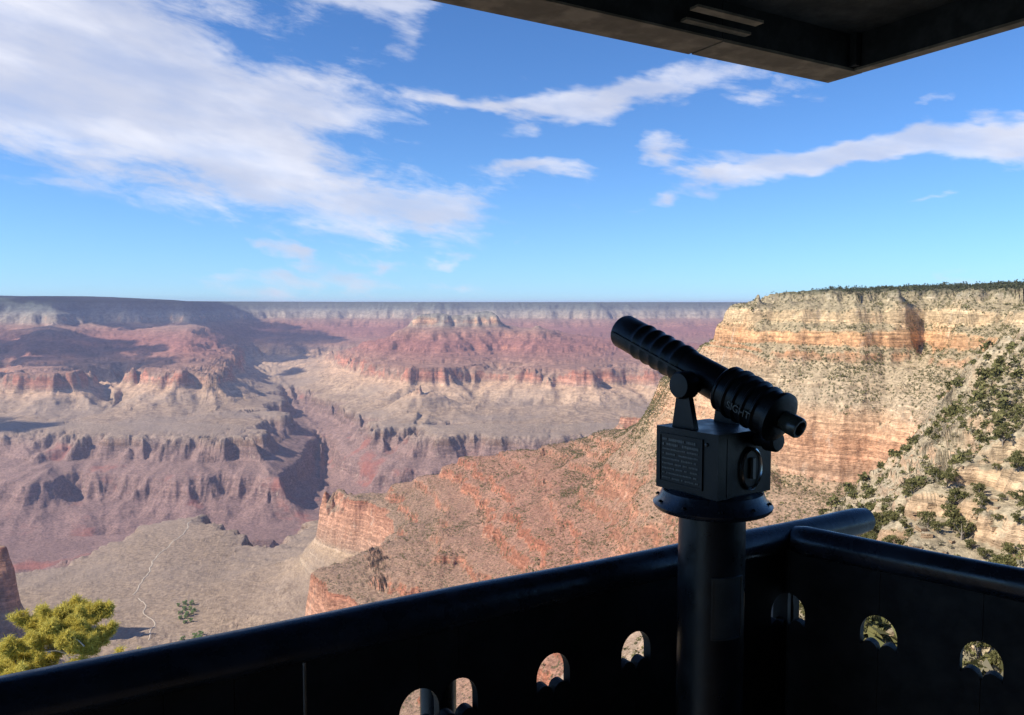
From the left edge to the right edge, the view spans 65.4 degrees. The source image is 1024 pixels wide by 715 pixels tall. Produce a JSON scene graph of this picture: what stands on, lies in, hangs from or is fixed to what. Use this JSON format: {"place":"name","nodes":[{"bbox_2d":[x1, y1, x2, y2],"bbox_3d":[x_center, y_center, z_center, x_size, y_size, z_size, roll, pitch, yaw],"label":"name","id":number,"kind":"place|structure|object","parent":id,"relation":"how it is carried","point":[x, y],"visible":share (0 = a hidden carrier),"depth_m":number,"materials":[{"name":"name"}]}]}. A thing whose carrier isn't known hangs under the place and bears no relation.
{"place":"outdoors","nodes":[
{"label":"outdoors","id":0,"kind":"place"},
{"bbox_2d":[0,592,140,675],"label":"pinyon tree","id":1,"kind":"object","parent":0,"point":[65,629],"visible":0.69,"depth_m":12.40,"materials":[{"name":"green plant"}]},
{"bbox_2d":[0,416,640,663],"bbox_3d":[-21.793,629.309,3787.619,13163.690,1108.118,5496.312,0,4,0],"label":"canyon floor","id":2,"kind":"structure","parent":0,"point":[96,511],"depth_m":5212.93,"materials":[{"name":"brown stone"}]},
{"bbox_2d":[138,598,155,639],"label":"trail","id":3,"kind":"object","parent":2,"relation":"on","point":[148,617],"visible":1,"depth_m":2360.56,"materials":[{"name":"beige soil"}]},
{"bbox_2d":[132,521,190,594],"bbox_3d":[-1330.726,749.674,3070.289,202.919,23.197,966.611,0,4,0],"label":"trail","id":4,"kind":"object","parent":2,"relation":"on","point":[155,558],"visible":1,"depth_m":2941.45,"materials":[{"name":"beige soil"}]},
{"bbox_2d":[0,296,745,468],"bbox_3d":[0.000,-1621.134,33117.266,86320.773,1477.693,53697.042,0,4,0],"label":"canyon terrain","id":5,"kind":"structure","parent":0,"point":[321,384],"depth_m":8870.18,"materials":[{"name":"brown stone"}]},
{"bbox_2d":[0,0,1023,301],"label":"sky","id":6,"kind":"structure","parent":0,"point":[182,150],"materials":[{"name":"blue"}]},
{"bbox_2d":[287,422,814,714],"bbox_3d":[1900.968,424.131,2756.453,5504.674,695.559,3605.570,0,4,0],"label":"red spur hill","id":7,"kind":"structure","parent":0,"point":[349,525],"depth_m":1846.83,"materials":[{"name":"brown stone"}]},
{"bbox_2d":[325,291,1023,701],"bbox_3d":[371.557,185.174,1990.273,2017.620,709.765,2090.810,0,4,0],"label":"shrubs","id":8,"kind":"object","parent":7,"relation":"on","point":[653,405],"visible":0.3,"depth_m":1490.68,"materials":[{"name":"green plant"}]},
{"bbox_2d":[560,323,1023,678],"bbox_3d":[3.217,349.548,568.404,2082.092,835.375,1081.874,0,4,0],"label":"hillside","id":9,"kind":"structure","parent":0,"point":[1005,478],"depth_m":203.13,"materials":[{"name":"beige stone"}]},
{"bbox_2d":[622,344,1017,657],"bbox_3d":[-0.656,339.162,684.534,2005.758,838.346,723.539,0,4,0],"label":"hillside shrubs","id":10,"kind":"object","parent":9,"relation":"on","point":[877,500],"visible":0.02,"depth_m":404.13,"materials":[{"name":"green plant"}]},
{"bbox_2d":[632,332,1023,656],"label":"hillside junipers","id":11,"kind":"object","parent":9,"relation":"on","point":[995,371],"visible":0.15,"depth_m":393.27,"materials":[{"name":"green plant"}]},
{"bbox_2d":[867,532,877,539],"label":"juniper tree","id":12,"kind":"object","parent":9,"relation":"on","point":[875,536],"visible":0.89,"depth_m":209.85,"materials":[{"name":"green plant"}]},
{"bbox_2d":[864,615,889,636],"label":"juniper tree","id":13,"kind":"object","parent":9,"relation":"on","point":[870,619],"visible":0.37,"depth_m":92.76,"materials":[{"name":"green plant"}]},
{"bbox_2d":[870,520,884,532],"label":"juniper tree","id":14,"kind":"object","parent":9,"relation":"on","point":[874,530],"visible":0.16,"depth_m":219.29,"materials":[{"name":"green plant"}]},
{"bbox_2d":[873,511,890,527],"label":"juniper tree","id":15,"kind":"object","parent":9,"relation":"on","point":[878,516],"visible":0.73,"depth_m":214.64,"materials":[{"name":"green plant"}]},
{"bbox_2d":[881,535,904,544],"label":"juniper tree","id":16,"kind":"object","parent":9,"relation":"on","point":[890,538],"visible":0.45,"depth_m":193.26,"materials":[{"name":"green plant"}]},
{"bbox_2d":[885,510,900,520],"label":"juniper tree","id":17,"kind":"object","parent":9,"relation":"on","point":[895,515],"visible":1,"depth_m":206.82,"materials":[{"name":"green plant"}]},
{"bbox_2d":[896,504,904,511],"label":"juniper tree","id":18,"kind":"object","parent":9,"relation":"on","point":[899,508],"visible":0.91,"depth_m":212.41,"materials":[{"name":"green plant"}]},
{"bbox_2d":[899,516,910,528],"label":"juniper tree","id":19,"kind":"object","parent":9,"relation":"on","point":[903,521],"visible":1,"depth_m":200.40,"materials":[{"name":"green plant"}]},
{"bbox_2d":[903,528,913,537],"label":"juniper tree","id":20,"kind":"object","parent":9,"relation":"on","point":[909,533],"visible":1,"depth_m":188.97,"materials":[{"name":"green plant"}]},
{"bbox_2d":[799,323,1023,675],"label":"hillside brush","id":21,"kind":"object","parent":9,"relation":"on","point":[985,663],"visible":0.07,"depth_m":349.85,"materials":[{"name":"green plant"}]},
{"bbox_2d":[903,477,927,493],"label":"juniper tree","id":22,"kind":"object","parent":9,"relation":"on","point":[910,484],"visible":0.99,"depth_m":207.59,"materials":[{"name":"green plant"}]},
{"bbox_2d":[824,340,1023,650],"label":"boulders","id":23,"kind":"object","parent":9,"relation":"on","point":[924,529],"visible":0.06,"depth_m":195.19,"materials":[{"name":"beige stone"}]},
{"bbox_2d":[917,510,938,527],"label":"juniper tree","id":24,"kind":"object","parent":9,"relation":"on","point":[927,514],"visible":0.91,"depth_m":192.01,"materials":[{"name":"green plant"}]},
{"bbox_2d":[928,468,943,481],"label":"juniper tree","id":25,"kind":"object","parent":9,"relation":"on","point":[937,476],"visible":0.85,"depth_m":205.85,"materials":[{"name":"green plant"}]},
{"bbox_2d":[930,520,947,533],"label":"juniper tree","id":26,"kind":"object","parent":9,"relation":"on","point":[936,526],"visible":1,"depth_m":187.22,"materials":[{"name":"green plant"}]},
{"bbox_2d":[938,471,959,487],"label":"juniper tree","id":27,"kind":"object","parent":9,"relation":"on","point":[949,476],"visible":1,"depth_m":200.89,"materials":[{"name":"green plant"}]},
{"bbox_2d":[940,503,960,518],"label":"juniper tree","id":28,"kind":"object","parent":9,"relation":"on","point":[952,512],"visible":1,"depth_m":193.14,"materials":[{"name":"green plant"}]},
{"bbox_2d":[945,521,963,530],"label":"juniper tree","id":29,"kind":"object","parent":9,"relation":"on","point":[951,525],"visible":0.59,"depth_m":188.42,"materials":[{"name":"green plant"}]},
{"bbox_2d":[944,487,973,504],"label":"juniper tree","id":30,"kind":"object","parent":9,"relation":"on","point":[959,497],"visible":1,"depth_m":196.71,"materials":[{"name":"green plant"}]},
{"bbox_2d":[946,516,976,540],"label":"juniper tree","id":31,"kind":"object","parent":9,"relation":"on","point":[962,530],"visible":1,"depth_m":184.22,"materials":[{"name":"green plant"}]},
{"bbox_2d":[964,538,976,549],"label":"juniper tree","id":32,"kind":"object","parent":9,"relation":"on","point":[970,542],"visible":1,"depth_m":180.14,"materials":[{"name":"green plant"}]},
{"bbox_2d":[970,482,984,494],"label":"juniper tree","id":33,"kind":"object","parent":9,"relation":"on","point":[977,487],"visible":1,"depth_m":191.50,"materials":[{"name":"green plant"}]},
{"bbox_2d":[966,641,990,659],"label":"juniper tree","id":34,"kind":"object","parent":9,"relation":"on","point":[979,644],"visible":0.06,"depth_m":83.89,"materials":[{"name":"green plant"}]},
{"bbox_2d":[972,507,985,514],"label":"juniper tree","id":35,"kind":"object","parent":9,"relation":"on","point":[979,510],"visible":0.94,"depth_m":184.69,"materials":[{"name":"green plant"}]},
{"bbox_2d":[972,492,990,507],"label":"juniper tree","id":36,"kind":"object","parent":9,"relation":"on","point":[982,496],"visible":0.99,"depth_m":187.78,"materials":[{"name":"green plant"}]},
{"bbox_2d":[977,547,993,559],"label":"juniper tree","id":37,"kind":"object","parent":9,"relation":"on","point":[983,552],"visible":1,"depth_m":176.10,"materials":[{"name":"green plant"}]},
{"bbox_2d":[989,650,1001,667],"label":"juniper tree","id":38,"kind":"object","parent":9,"relation":"on","point":[994,654],"visible":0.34,"depth_m":81.44,"materials":[{"name":"green plant"}]},
{"bbox_2d":[990,513,1003,521],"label":"juniper tree","id":39,"kind":"object","parent":9,"relation":"on","point":[998,517],"visible":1,"depth_m":180.96,"materials":[{"name":"green plant"}]},
{"bbox_2d":[992,462,1001,472],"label":"juniper tree","id":40,"kind":"object","parent":9,"relation":"on","point":[994,464],"visible":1,"depth_m":197.36,"materials":[{"name":"green plant"}]},
{"bbox_2d":[996,493,1005,500],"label":"juniper tree","id":41,"kind":"object","parent":9,"relation":"on","point":[1001,495],"visible":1,"depth_m":186.97,"materials":[{"name":"green plant"}]},
{"bbox_2d":[993,423,1010,445],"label":"juniper tree","id":42,"kind":"object","parent":9,"relation":"on","point":[1002,433],"visible":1,"depth_m":201.83,"materials":[{"name":"green plant"}]},
{"bbox_2d":[990,553,1017,566],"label":"juniper tree","id":43,"kind":"object","parent":9,"relation":"on","point":[1000,558],"visible":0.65,"depth_m":92.53,"materials":[{"name":"green plant"}]},
{"bbox_2d":[994,421,1017,434],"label":"juniper tree","id":44,"kind":"object","parent":9,"relation":"on","point":[1010,428],"visible":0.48,"depth_m":209.05,"materials":[{"name":"green plant"}]},
{"bbox_2d":[1001,541,1017,554],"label":"juniper tree","id":45,"kind":"object","parent":9,"relation":"on","point":[1008,548],"visible":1,"depth_m":173.76,"materials":[{"name":"green plant"}]},
{"bbox_2d":[1004,455,1023,471],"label":"juniper tree","id":46,"kind":"object","parent":9,"relation":"on","point":[1014,459],"visible":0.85,"depth_m":187.83,"materials":[{"name":"green plant"}]},
{"bbox_2d":[1005,489,1023,501],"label":"juniper tree","id":47,"kind":"object","parent":9,"relation":"on","point":[1016,494],"visible":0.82,"depth_m":182.21,"materials":[{"name":"green plant"}]},
{"bbox_2d":[1009,449,1023,459],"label":"juniper tree","id":48,"kind":"object","parent":9,"relation":"on","point":[1017,453],"visible":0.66,"depth_m":191.26,"materials":[{"name":"green plant"}]},
{"bbox_2d":[1010,510,1023,524],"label":"juniper tree","id":49,"kind":"object","parent":9,"relation":"on","point":[1016,517],"visible":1,"depth_m":175.81,"materials":[{"name":"green plant"}]},
{"bbox_2d":[1015,496,1023,506],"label":"juniper tree","id":50,"kind":"object","parent":9,"relation":"on","point":[1020,504],"visible":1,"depth_m":178.91,"materials":[{"name":"green plant"}]},
{"bbox_2d":[639,284,1023,515],"bbox_3d":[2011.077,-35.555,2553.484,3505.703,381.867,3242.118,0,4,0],"label":"rim cliff","id":51,"kind":"structure","parent":0,"point":[851,445],"depth_m":1292.35,"materials":[{"name":"beige stone"}]},
{"bbox_2d":[771,279,1023,298],"bbox_3d":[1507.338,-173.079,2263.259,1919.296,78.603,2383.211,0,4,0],"label":"plateau forest","id":52,"kind":"object","parent":51,"relation":"on","point":[1015,284],"visible":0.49,"depth_m":1459.88,"materials":[{"name":"green plant"}]},
{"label":"deck floor","id":53,"kind":"structure","parent":0,"visible":0},
{"bbox_2d":[0,508,875,714],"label":"railing","id":54,"kind":"object","parent":53,"relation":"on","point":[496,642],"visible":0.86,"depth_m":1.42,"materials":[{"name":"metal"}]},
{"bbox_2d":[611,316,806,714],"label":"coin telescope","id":55,"kind":"object","parent":53,"relation":"on","point":[713,478],"visible":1,"depth_m":1.45,"materials":[{"name":"paint"}]},
{"bbox_2d":[773,526,1023,714],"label":"railing","id":56,"kind":"object","parent":53,"relation":"on","point":[938,611],"visible":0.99,"depth_m":1.66,"materials":[{"name":"metal"}]},
{"bbox_3d":[0.051,0.431,-1.561,6.316,2.650,3.808,0,4,0],"label":"building wall","id":57,"kind":"object","parent":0,"visible":0},
{"bbox_2d":[431,0,1023,82],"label":"overhanging roof","id":58,"kind":"structure","parent":57,"relation":"attached to","point":[827,41],"depth_m":2.63,"materials":[{"name":"black metal"}]}
]}

